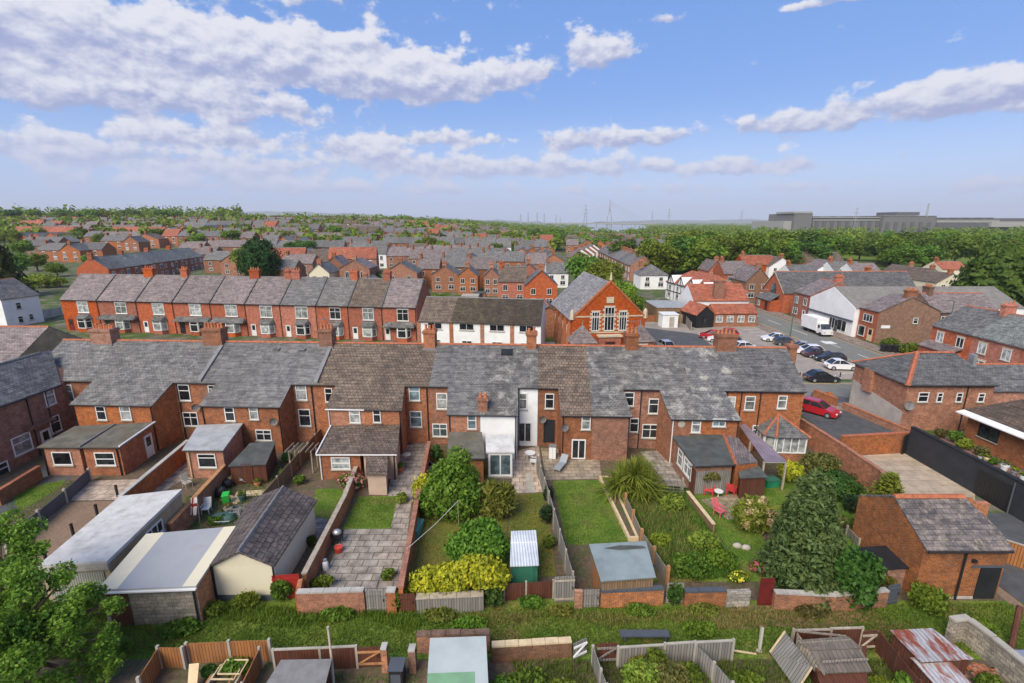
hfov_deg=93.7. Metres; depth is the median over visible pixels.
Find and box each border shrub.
[539,502,551,523]
[542,485,553,500]
[542,533,555,548]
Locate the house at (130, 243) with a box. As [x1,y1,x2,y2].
[122,233,150,251]
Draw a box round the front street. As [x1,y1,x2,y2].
[804,382,851,397]
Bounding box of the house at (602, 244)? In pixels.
[597,241,604,247]
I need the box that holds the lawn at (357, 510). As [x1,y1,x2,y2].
[342,496,395,529]
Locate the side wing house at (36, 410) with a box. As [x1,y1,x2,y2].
[0,350,75,475]
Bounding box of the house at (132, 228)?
[125,227,137,230]
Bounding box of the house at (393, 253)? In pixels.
[386,243,405,267]
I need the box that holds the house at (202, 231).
[192,228,206,239]
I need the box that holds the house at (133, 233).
[128,229,143,235]
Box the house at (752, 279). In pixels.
[731,261,768,300]
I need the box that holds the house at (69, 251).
[58,240,90,261]
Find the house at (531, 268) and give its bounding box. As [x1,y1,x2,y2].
[522,257,536,276]
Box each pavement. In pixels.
[668,275,900,355]
[755,322,852,363]
[828,403,855,409]
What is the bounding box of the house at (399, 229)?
[394,226,404,230]
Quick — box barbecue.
[331,529,342,543]
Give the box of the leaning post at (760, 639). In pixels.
[756,626,763,652]
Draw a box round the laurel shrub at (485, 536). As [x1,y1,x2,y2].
[443,516,510,563]
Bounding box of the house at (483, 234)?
[472,233,485,236]
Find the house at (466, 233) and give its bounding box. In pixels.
[459,229,471,236]
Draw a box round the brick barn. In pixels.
[852,494,1014,599]
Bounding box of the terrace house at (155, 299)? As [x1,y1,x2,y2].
[135,266,190,334]
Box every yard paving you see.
[0,466,73,519]
[388,443,425,496]
[641,450,689,490]
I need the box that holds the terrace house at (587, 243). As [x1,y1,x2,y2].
[586,242,597,257]
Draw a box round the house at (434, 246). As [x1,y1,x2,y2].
[426,241,442,248]
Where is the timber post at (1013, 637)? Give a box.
[1008,605,1022,648]
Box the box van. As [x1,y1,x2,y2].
[801,314,832,335]
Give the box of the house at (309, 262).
[283,250,319,276]
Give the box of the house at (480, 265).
[466,252,496,287]
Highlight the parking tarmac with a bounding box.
[645,328,711,345]
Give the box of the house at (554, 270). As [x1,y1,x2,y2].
[544,257,567,287]
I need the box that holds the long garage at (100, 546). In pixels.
[38,489,182,602]
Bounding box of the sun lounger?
[553,453,568,470]
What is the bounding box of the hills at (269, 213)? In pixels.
[244,211,542,222]
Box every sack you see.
[215,485,227,497]
[222,477,232,488]
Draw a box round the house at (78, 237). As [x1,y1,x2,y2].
[61,232,83,238]
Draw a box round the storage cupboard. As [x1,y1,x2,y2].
[549,444,556,458]
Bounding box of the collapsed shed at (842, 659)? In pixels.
[796,630,871,682]
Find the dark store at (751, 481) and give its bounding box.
[737,465,767,497]
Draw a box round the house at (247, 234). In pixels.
[239,229,259,240]
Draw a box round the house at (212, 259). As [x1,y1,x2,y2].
[203,247,229,272]
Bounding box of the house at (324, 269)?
[308,258,339,276]
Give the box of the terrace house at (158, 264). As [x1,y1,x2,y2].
[137,252,165,274]
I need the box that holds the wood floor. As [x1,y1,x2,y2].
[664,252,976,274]
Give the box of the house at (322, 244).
[312,237,328,248]
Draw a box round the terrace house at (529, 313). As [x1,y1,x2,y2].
[510,298,545,344]
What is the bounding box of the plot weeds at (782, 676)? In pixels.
[512,655,895,682]
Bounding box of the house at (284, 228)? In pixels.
[277,225,289,230]
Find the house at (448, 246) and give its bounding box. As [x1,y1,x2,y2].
[442,242,459,248]
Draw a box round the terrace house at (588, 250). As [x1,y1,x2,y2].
[582,244,593,256]
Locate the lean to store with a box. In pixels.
[859,545,908,588]
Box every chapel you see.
[551,271,656,344]
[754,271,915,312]
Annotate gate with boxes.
[271,574,299,597]
[357,646,381,666]
[366,590,386,610]
[400,594,415,611]
[554,576,574,601]
[573,637,587,659]
[582,589,599,606]
[596,643,616,662]
[665,582,683,602]
[757,578,775,604]
[860,630,877,649]
[887,583,900,604]
[901,434,909,453]
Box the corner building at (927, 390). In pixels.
[848,351,999,430]
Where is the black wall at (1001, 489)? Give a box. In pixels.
[905,426,1023,521]
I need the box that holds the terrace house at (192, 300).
[171,275,225,335]
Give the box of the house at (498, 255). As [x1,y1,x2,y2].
[481,247,503,269]
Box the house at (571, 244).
[566,237,578,253]
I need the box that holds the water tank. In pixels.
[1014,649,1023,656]
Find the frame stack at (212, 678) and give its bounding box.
[205,659,248,682]
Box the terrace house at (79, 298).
[59,273,116,331]
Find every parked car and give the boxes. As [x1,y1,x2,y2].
[654,339,674,344]
[699,329,720,337]
[707,336,713,341]
[723,327,739,334]
[737,340,755,345]
[760,332,783,341]
[772,335,796,345]
[793,340,809,346]
[797,344,824,354]
[801,347,824,357]
[802,369,840,382]
[802,396,841,418]
[812,351,846,361]
[822,358,854,370]
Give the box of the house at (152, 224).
[151,222,164,226]
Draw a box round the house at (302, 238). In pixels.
[297,237,310,239]
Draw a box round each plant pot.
[222,501,232,511]
[237,490,246,501]
[253,478,261,486]
[398,462,403,472]
[983,453,991,460]
[1000,459,1010,471]
[1010,466,1019,475]
[1018,472,1023,480]
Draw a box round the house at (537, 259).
[524,248,546,269]
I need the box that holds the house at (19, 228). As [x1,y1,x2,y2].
[14,226,27,231]
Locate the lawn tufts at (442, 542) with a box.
[407,509,505,593]
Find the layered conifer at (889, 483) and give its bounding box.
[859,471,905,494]
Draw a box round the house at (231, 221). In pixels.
[229,218,240,225]
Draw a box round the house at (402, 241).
[397,235,411,245]
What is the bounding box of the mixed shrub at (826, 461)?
[797,452,843,473]
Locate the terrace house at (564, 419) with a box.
[537,344,592,459]
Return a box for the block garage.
[97,526,235,626]
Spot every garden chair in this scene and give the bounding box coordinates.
[179,473,192,488]
[200,497,211,514]
[704,486,714,497]
[712,497,726,518]
[726,483,737,496]
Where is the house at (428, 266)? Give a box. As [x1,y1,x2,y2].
[417,252,441,286]
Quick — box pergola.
[284,442,318,472]
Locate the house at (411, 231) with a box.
[405,226,415,234]
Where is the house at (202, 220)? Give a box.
[196,217,207,221]
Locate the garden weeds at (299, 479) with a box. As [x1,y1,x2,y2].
[292,474,305,484]
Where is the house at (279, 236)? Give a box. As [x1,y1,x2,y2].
[266,232,281,238]
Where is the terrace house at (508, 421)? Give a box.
[480,327,537,477]
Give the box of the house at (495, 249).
[488,244,507,250]
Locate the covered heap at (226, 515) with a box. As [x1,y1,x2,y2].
[211,511,235,523]
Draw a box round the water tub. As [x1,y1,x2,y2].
[428,462,432,470]
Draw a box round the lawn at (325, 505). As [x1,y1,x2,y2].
[314,489,343,518]
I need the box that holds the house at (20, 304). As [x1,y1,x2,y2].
[0,277,44,325]
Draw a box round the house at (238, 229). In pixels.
[232,226,245,232]
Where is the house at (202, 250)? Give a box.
[196,243,222,258]
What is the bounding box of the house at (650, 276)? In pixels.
[633,259,668,288]
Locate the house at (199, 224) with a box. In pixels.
[193,219,208,227]
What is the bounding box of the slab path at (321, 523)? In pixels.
[314,517,328,543]
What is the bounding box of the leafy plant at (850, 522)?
[847,518,854,527]
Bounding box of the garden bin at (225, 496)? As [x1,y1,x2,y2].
[221,491,230,504]
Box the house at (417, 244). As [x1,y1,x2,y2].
[408,243,425,247]
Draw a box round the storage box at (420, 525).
[416,518,423,538]
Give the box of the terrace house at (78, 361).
[52,315,120,425]
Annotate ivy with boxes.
[484,587,503,608]
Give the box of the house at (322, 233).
[317,231,330,238]
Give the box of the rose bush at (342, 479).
[335,471,366,488]
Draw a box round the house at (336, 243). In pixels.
[327,237,346,247]
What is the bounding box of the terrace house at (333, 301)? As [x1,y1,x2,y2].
[316,268,359,339]
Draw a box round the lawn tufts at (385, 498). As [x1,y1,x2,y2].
[345,497,394,527]
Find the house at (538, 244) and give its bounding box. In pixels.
[533,238,547,250]
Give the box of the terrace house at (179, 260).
[158,249,185,272]
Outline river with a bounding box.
[574,224,645,231]
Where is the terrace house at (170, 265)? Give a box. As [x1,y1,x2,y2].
[143,247,176,274]
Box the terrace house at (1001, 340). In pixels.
[967,313,1023,362]
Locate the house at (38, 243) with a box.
[27,236,55,255]
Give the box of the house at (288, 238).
[280,236,294,239]
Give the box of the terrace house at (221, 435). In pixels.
[181,340,277,478]
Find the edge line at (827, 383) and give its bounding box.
[804,383,851,383]
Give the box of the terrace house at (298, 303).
[279,267,327,338]
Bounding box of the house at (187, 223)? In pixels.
[184,220,194,226]
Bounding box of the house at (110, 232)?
[100,229,115,234]
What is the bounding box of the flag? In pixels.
[190,497,199,522]
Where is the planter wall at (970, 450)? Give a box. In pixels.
[933,435,1018,477]
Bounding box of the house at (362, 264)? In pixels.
[338,254,377,277]
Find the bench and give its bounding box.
[619,630,669,642]
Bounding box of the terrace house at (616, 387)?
[586,320,643,460]
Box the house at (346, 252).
[328,247,352,260]
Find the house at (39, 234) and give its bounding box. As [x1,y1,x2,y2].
[32,232,48,236]
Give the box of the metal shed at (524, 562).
[510,530,538,582]
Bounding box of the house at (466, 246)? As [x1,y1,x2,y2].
[459,242,476,247]
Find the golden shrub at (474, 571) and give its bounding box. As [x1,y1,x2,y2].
[405,553,511,597]
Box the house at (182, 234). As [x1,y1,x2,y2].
[177,228,193,245]
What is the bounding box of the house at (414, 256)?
[409,245,430,265]
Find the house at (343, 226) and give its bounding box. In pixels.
[336,224,346,229]
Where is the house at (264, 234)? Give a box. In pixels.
[262,229,275,236]
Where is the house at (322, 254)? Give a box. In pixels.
[306,249,328,261]
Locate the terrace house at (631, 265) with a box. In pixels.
[624,251,654,280]
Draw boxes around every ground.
[0,222,1023,512]
[0,424,1018,600]
[0,660,1008,682]
[188,456,298,529]
[409,452,506,601]
[565,545,591,582]
[631,486,739,581]
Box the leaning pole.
[326,626,334,682]
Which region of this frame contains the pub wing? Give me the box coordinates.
[665,270,748,300]
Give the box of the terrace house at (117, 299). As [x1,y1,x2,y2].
[96,265,156,332]
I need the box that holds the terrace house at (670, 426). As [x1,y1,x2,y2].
[636,345,735,494]
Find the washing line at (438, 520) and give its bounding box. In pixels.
[407,501,458,549]
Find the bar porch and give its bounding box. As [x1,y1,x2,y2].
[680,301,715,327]
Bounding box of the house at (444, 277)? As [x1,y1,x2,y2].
[430,260,460,291]
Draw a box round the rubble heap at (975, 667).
[965,662,998,677]
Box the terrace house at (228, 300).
[209,267,261,336]
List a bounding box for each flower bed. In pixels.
[727,570,748,582]
[749,559,765,572]
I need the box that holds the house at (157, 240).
[140,231,168,247]
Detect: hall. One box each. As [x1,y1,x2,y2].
[541,298,554,336]
[807,286,1023,336]
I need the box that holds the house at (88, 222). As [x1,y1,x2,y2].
[85,219,99,224]
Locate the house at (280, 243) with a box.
[276,237,294,246]
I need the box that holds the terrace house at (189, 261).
[166,245,195,269]
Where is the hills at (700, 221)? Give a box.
[592,219,767,222]
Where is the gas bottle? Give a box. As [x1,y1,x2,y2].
[322,558,328,571]
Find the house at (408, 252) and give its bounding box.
[405,243,424,260]
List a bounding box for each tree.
[0,233,8,244]
[0,244,38,292]
[0,508,128,682]
[1,209,22,216]
[6,239,35,252]
[7,252,33,271]
[9,231,23,242]
[21,209,42,216]
[25,253,48,270]
[42,262,68,276]
[54,208,73,214]
[56,212,67,216]
[67,212,83,216]
[72,227,87,234]
[79,254,96,261]
[81,208,100,216]
[90,233,105,241]
[97,209,114,216]
[118,208,139,216]
[151,228,164,235]
[152,209,169,216]
[158,221,170,226]
[167,208,181,217]
[188,232,205,240]
[197,225,211,229]
[219,229,239,239]
[224,209,238,216]
[228,246,252,270]
[233,234,286,275]
[283,240,300,246]
[293,240,317,248]
[325,225,342,232]
[331,236,342,239]
[414,238,428,243]
[424,236,436,244]
[434,240,451,244]
[465,228,477,232]
[486,229,502,234]
[490,242,503,247]
[511,241,517,249]
[526,230,537,235]
[537,229,552,235]
[546,230,566,249]
[563,252,601,279]
[576,235,591,240]
[585,258,625,282]
[589,236,609,247]
[607,234,625,240]
[607,238,637,253]
[613,279,638,293]
[624,291,645,310]
[634,239,665,250]
[634,240,682,270]
[635,233,651,238]
[641,238,657,242]
[649,243,682,271]
[661,238,678,274]
[664,232,695,241]
[667,233,699,242]
[670,236,718,267]
[673,238,719,270]
[679,255,702,271]
[689,229,704,236]
[699,231,716,236]
[704,234,729,240]
[707,241,728,259]
[715,237,739,260]
[724,232,768,260]
[726,232,743,260]
[744,238,777,255]
[755,466,847,612]
[759,230,781,237]
[760,234,781,242]
[770,237,794,259]
[771,232,799,240]
[774,236,799,258]
[777,240,802,260]
[792,230,829,242]
[793,241,834,262]
[814,234,851,255]
[815,231,837,236]
[833,236,858,255]
[851,240,868,260]
[861,238,881,264]
[862,235,878,254]
[863,232,883,239]
[874,235,916,263]
[877,232,914,264]
[879,243,921,264]
[882,230,894,236]
[907,244,945,266]
[908,238,934,253]
[910,237,951,264]
[914,231,930,235]
[927,232,953,241]
[929,229,964,235]
[939,234,984,260]
[945,243,1023,306]
[961,234,1005,257]
[991,232,1014,240]
[999,238,1023,248]
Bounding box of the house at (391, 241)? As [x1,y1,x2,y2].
[383,234,396,245]
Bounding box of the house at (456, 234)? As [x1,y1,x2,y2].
[447,229,459,236]
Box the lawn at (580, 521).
[553,480,659,581]
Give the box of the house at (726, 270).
[713,255,745,281]
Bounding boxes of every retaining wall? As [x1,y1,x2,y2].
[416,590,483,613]
[686,491,715,532]
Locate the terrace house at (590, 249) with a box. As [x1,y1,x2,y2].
[584,243,595,260]
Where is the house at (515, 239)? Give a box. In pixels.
[511,235,524,244]
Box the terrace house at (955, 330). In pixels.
[917,300,1018,360]
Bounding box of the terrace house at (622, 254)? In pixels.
[614,247,628,262]
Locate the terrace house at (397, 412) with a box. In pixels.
[361,324,437,494]
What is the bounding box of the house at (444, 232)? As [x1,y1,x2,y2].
[439,229,449,235]
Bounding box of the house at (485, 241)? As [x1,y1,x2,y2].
[480,234,495,245]
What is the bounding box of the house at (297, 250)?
[280,247,306,258]
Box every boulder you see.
[732,542,741,548]
[741,544,750,550]
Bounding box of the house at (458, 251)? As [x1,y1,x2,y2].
[448,244,468,255]
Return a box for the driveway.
[802,392,893,439]
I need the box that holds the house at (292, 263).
[266,258,305,276]
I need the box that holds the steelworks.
[751,203,1023,232]
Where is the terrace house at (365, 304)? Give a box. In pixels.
[347,268,391,340]
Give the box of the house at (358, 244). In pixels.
[349,238,368,246]
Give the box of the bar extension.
[708,303,757,326]
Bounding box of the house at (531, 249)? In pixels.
[527,244,536,252]
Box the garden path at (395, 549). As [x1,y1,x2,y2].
[377,492,412,590]
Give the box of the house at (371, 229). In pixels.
[367,226,380,232]
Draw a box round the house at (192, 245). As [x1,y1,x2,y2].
[179,238,210,250]
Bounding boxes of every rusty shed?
[890,628,973,675]
[910,657,970,682]
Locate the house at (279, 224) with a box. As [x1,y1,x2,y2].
[276,221,287,226]
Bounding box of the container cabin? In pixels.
[658,312,678,327]
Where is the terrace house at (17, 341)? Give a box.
[0,325,82,361]
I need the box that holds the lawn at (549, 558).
[505,492,555,576]
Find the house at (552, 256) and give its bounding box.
[547,250,565,261]
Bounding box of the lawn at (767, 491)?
[763,471,869,588]
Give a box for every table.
[402,452,410,459]
[525,450,534,458]
[714,488,722,496]
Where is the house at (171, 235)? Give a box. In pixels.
[162,229,180,246]
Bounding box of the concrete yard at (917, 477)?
[862,453,974,500]
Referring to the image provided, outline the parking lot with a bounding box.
[645,322,853,378]
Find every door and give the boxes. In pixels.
[39,427,51,443]
[49,571,105,602]
[68,319,74,329]
[106,594,134,625]
[143,321,149,331]
[143,433,154,457]
[179,322,185,333]
[240,464,253,483]
[251,324,256,335]
[285,325,291,336]
[352,327,358,338]
[385,328,390,339]
[519,422,531,441]
[519,566,533,582]
[543,420,554,441]
[571,439,585,458]
[593,562,598,588]
[605,341,614,344]
[669,317,674,326]
[689,466,695,493]
[702,317,707,326]
[833,319,837,331]
[866,328,872,341]
[973,469,1011,511]
[973,568,1001,598]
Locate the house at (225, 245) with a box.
[208,237,247,250]
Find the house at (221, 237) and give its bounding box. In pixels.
[217,228,237,239]
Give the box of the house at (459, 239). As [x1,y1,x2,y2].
[453,234,464,244]
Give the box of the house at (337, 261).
[329,252,349,267]
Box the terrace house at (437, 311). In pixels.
[417,296,456,342]
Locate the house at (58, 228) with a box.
[50,226,66,231]
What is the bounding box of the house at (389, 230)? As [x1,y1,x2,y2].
[383,225,394,233]
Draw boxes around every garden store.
[461,294,479,296]
[473,291,486,296]
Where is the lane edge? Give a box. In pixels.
[997,586,1023,610]
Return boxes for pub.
[680,278,748,304]
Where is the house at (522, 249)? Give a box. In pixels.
[517,247,530,252]
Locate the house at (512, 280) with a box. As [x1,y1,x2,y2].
[498,260,526,297]
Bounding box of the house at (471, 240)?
[465,235,479,245]
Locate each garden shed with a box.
[228,441,276,484]
[267,659,331,682]
[427,636,487,682]
[589,541,655,602]
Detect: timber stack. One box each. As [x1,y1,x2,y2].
[221,495,239,503]
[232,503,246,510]
[235,489,264,496]
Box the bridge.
[553,199,656,225]
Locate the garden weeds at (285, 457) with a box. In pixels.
[281,451,293,461]
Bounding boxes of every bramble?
[103,633,133,657]
[156,616,203,638]
[199,662,217,678]
[203,599,227,617]
[217,657,250,677]
[230,588,260,608]
[318,605,354,622]
[423,606,457,622]
[450,614,487,629]
[490,673,513,682]
[497,665,550,682]
[517,594,544,609]
[546,602,572,616]
[548,676,577,682]
[620,657,660,682]
[623,602,656,617]
[628,655,646,662]
[644,647,669,664]
[653,659,690,682]
[679,660,704,682]
[680,619,720,637]
[686,602,720,617]
[726,669,764,682]
[794,603,829,618]
[867,674,893,682]
[893,670,912,682]
[969,616,996,631]
[971,672,1002,682]
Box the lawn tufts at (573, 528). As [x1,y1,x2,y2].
[556,483,626,574]
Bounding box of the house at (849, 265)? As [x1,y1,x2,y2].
[840,258,880,270]
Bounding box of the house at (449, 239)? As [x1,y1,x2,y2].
[438,233,454,244]
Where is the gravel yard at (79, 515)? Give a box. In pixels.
[22,501,112,562]
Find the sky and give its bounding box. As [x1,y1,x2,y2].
[0,0,1023,222]
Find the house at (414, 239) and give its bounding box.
[411,235,422,242]
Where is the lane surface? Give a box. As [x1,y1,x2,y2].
[987,513,1023,603]
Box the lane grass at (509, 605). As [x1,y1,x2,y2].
[26,598,1023,659]
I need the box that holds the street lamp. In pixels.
[790,290,805,335]
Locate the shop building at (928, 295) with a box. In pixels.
[917,283,997,319]
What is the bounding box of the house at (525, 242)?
[519,238,533,244]
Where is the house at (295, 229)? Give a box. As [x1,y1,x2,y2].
[289,225,302,231]
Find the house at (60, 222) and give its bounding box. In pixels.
[51,221,66,224]
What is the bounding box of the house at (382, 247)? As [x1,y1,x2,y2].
[368,238,387,267]
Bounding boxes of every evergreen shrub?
[415,441,482,524]
[831,536,887,611]
[842,494,858,513]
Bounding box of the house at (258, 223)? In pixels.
[252,218,264,226]
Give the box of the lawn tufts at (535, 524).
[507,494,552,573]
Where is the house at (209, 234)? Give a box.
[204,228,219,241]
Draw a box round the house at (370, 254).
[353,247,379,271]
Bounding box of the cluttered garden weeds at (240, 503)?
[186,462,286,529]
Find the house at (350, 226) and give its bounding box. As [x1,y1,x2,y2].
[345,225,357,229]
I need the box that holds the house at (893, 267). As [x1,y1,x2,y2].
[882,261,914,270]
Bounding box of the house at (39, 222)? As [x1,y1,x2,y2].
[30,220,42,224]
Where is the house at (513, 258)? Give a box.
[502,247,524,265]
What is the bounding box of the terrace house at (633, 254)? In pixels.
[621,249,635,277]
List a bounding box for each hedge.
[21,272,69,287]
[880,337,900,344]
[899,341,918,352]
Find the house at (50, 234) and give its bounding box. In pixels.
[44,232,63,236]
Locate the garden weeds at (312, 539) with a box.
[306,534,317,546]
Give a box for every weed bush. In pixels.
[270,578,293,600]
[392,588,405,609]
[649,532,671,547]
[660,492,685,512]
[666,581,684,605]
[669,550,711,580]
[687,528,722,550]
[706,547,740,571]
[880,576,897,588]
[907,578,952,616]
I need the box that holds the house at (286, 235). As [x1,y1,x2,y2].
[276,229,289,236]
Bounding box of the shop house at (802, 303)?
[790,274,846,319]
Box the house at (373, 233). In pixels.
[366,231,380,240]
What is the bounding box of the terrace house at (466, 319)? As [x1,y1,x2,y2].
[449,297,486,342]
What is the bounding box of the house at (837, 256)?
[795,250,843,264]
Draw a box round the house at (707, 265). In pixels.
[697,255,718,273]
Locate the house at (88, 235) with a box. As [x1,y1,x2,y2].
[83,228,101,241]
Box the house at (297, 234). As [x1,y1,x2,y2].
[290,229,303,236]
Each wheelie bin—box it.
[387,657,405,682]
[879,344,887,351]
[886,344,893,351]
[892,345,899,352]
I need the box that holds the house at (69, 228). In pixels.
[63,226,79,231]
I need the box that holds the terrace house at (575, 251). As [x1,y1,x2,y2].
[566,246,586,267]
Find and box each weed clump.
[310,574,334,587]
[380,567,394,580]
[394,492,407,504]
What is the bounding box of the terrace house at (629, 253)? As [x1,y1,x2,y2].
[617,248,631,263]
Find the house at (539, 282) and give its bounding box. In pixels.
[524,263,557,302]
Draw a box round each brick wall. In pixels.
[0,465,43,505]
[117,439,188,496]
[167,465,227,531]
[295,578,303,613]
[296,587,365,613]
[301,466,357,587]
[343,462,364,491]
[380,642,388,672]
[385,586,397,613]
[397,441,430,611]
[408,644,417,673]
[416,628,489,653]
[492,636,571,662]
[574,589,582,609]
[600,585,663,607]
[645,315,654,321]
[682,586,726,606]
[725,589,750,606]
[771,587,889,612]
[799,418,885,494]
[812,389,837,405]
[840,431,909,454]
[841,402,910,431]
[944,614,1023,682]
[975,501,989,516]
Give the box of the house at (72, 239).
[54,233,79,242]
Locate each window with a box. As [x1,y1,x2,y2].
[0,460,9,475]
[10,431,35,458]
[15,302,21,309]
[17,316,24,323]
[28,314,34,320]
[43,389,58,407]
[49,414,63,434]
[51,452,74,466]
[66,385,74,402]
[76,301,89,312]
[77,319,85,328]
[85,318,92,327]
[93,452,117,466]
[94,406,108,421]
[114,302,127,313]
[115,320,124,329]
[119,407,133,421]
[123,320,130,329]
[145,518,165,533]
[151,303,164,314]
[152,321,161,330]
[160,320,167,330]
[177,384,192,401]
[182,412,198,426]
[188,303,201,315]
[189,322,198,331]
[197,454,217,468]
[198,322,203,331]
[224,304,237,316]
[224,408,236,422]
[225,323,234,332]
[234,323,240,332]
[248,408,259,420]
[255,429,271,441]
[259,305,272,317]
[260,324,269,333]
[269,323,274,333]
[294,306,308,318]
[295,386,308,401]
[296,325,304,334]
[298,409,312,426]
[304,324,310,334]
[324,388,332,402]
[329,308,341,319]
[330,457,351,470]
[338,325,343,335]
[349,411,361,424]
[361,307,374,320]
[362,327,371,336]
[371,326,376,336]
[372,411,381,423]
[396,308,408,321]
[397,328,406,337]
[406,328,410,337]
[408,387,420,401]
[409,411,422,427]
[427,322,442,329]
[432,423,448,437]
[436,393,446,409]
[459,323,473,330]
[460,286,465,290]
[467,416,477,430]
[470,286,475,290]
[489,324,504,331]
[518,393,527,410]
[519,325,533,332]
[531,288,535,294]
[544,393,554,409]
[547,288,551,294]
[580,417,590,430]
[589,310,601,331]
[602,306,616,330]
[617,310,628,330]
[624,392,634,407]
[629,418,638,432]
[640,424,656,439]
[647,398,658,414]
[676,448,683,469]
[682,456,691,481]
[690,421,700,433]
[711,418,726,427]
[715,316,722,322]
[726,316,733,322]
[728,396,735,407]
[737,316,744,322]
[743,396,755,411]
[748,292,753,297]
[748,315,755,322]
[756,430,764,440]
[764,436,775,449]
[770,282,775,293]
[775,438,806,453]
[776,395,787,409]
[829,317,834,328]
[837,319,846,331]
[856,325,865,336]
[862,313,872,322]
[912,318,918,323]
[916,392,929,402]
[935,330,945,342]
[935,393,943,402]
[954,393,963,402]
[955,335,965,348]
[975,340,988,355]
[975,393,985,402]
[975,423,999,444]
[977,358,985,362]
[999,347,1013,362]
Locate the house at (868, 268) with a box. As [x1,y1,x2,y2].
[864,265,871,270]
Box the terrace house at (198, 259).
[178,248,203,268]
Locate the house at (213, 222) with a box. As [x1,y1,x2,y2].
[208,219,218,224]
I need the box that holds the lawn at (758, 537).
[693,494,765,581]
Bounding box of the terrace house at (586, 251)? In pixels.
[579,244,591,256]
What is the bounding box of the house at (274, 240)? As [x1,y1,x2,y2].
[260,234,277,246]
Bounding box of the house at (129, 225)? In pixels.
[123,222,137,226]
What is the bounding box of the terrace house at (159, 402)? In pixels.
[78,317,228,475]
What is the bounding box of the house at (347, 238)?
[342,234,356,246]
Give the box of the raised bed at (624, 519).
[599,476,638,541]
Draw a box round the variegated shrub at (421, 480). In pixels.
[411,472,429,500]
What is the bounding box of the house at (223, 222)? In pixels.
[218,218,229,225]
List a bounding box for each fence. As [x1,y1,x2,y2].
[3,468,91,553]
[42,306,62,318]
[135,638,272,682]
[240,646,263,682]
[261,429,321,494]
[271,644,358,669]
[503,579,554,601]
[536,453,573,575]
[591,644,607,682]
[611,475,670,584]
[616,638,735,668]
[678,314,682,322]
[686,316,691,329]
[693,642,734,682]
[769,630,812,682]
[791,626,864,645]
[843,525,860,545]
[875,631,922,682]
[1005,539,1023,568]
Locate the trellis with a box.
[655,477,684,492]
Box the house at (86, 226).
[79,223,93,227]
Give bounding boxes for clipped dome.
[823,468,867,502]
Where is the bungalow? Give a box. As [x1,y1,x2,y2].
[956,399,1023,469]
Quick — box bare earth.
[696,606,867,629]
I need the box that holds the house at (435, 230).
[428,228,438,233]
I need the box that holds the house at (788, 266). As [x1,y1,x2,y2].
[778,260,817,270]
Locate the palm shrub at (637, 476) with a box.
[591,453,671,506]
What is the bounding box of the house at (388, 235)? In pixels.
[384,231,395,236]
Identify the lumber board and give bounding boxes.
[188,663,198,682]
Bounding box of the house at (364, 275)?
[361,272,378,277]
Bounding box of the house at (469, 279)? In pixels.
[457,261,479,293]
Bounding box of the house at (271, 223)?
[263,221,276,226]
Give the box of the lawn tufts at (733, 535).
[697,498,765,578]
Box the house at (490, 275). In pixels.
[483,261,497,295]
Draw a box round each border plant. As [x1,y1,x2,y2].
[933,428,948,437]
[946,430,965,441]
[954,438,974,449]
[973,445,991,453]
[985,457,1000,464]
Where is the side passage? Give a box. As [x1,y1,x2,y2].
[153,461,188,491]
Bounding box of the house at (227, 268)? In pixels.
[220,249,243,275]
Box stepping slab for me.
[526,473,534,492]
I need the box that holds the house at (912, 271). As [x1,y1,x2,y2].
[904,263,936,277]
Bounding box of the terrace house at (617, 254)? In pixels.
[611,246,624,262]
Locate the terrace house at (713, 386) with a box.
[679,321,757,493]
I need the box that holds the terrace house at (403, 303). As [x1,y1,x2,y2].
[381,278,430,341]
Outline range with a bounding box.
[968,353,1023,404]
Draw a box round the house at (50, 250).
[37,239,66,260]
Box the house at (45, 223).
[42,220,55,225]
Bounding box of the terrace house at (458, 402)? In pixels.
[429,343,512,483]
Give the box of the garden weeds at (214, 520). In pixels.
[207,515,222,524]
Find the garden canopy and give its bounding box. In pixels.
[739,424,786,489]
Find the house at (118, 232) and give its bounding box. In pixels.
[114,229,128,234]
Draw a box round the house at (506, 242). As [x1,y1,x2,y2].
[496,235,510,250]
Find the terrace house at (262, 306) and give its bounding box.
[244,267,291,337]
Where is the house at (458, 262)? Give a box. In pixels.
[441,251,466,271]
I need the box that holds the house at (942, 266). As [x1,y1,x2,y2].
[923,257,964,276]
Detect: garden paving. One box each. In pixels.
[320,529,390,591]
[701,494,738,519]
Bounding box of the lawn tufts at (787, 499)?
[765,481,862,543]
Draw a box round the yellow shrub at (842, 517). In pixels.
[837,509,846,528]
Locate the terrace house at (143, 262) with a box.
[117,249,152,273]
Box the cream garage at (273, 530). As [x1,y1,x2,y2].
[209,485,316,600]
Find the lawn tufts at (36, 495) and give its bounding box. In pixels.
[5,481,71,521]
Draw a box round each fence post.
[68,523,74,535]
[93,504,98,515]
[114,485,118,496]
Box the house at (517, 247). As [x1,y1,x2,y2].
[514,242,529,250]
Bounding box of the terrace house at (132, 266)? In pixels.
[106,254,140,273]
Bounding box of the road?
[668,278,884,360]
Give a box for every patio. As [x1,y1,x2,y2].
[69,479,136,500]
[512,446,542,493]
[541,448,601,479]
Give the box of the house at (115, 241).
[100,232,128,249]
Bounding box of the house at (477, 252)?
[467,244,487,256]
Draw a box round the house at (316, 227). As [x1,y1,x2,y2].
[308,222,322,230]
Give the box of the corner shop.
[855,287,941,342]

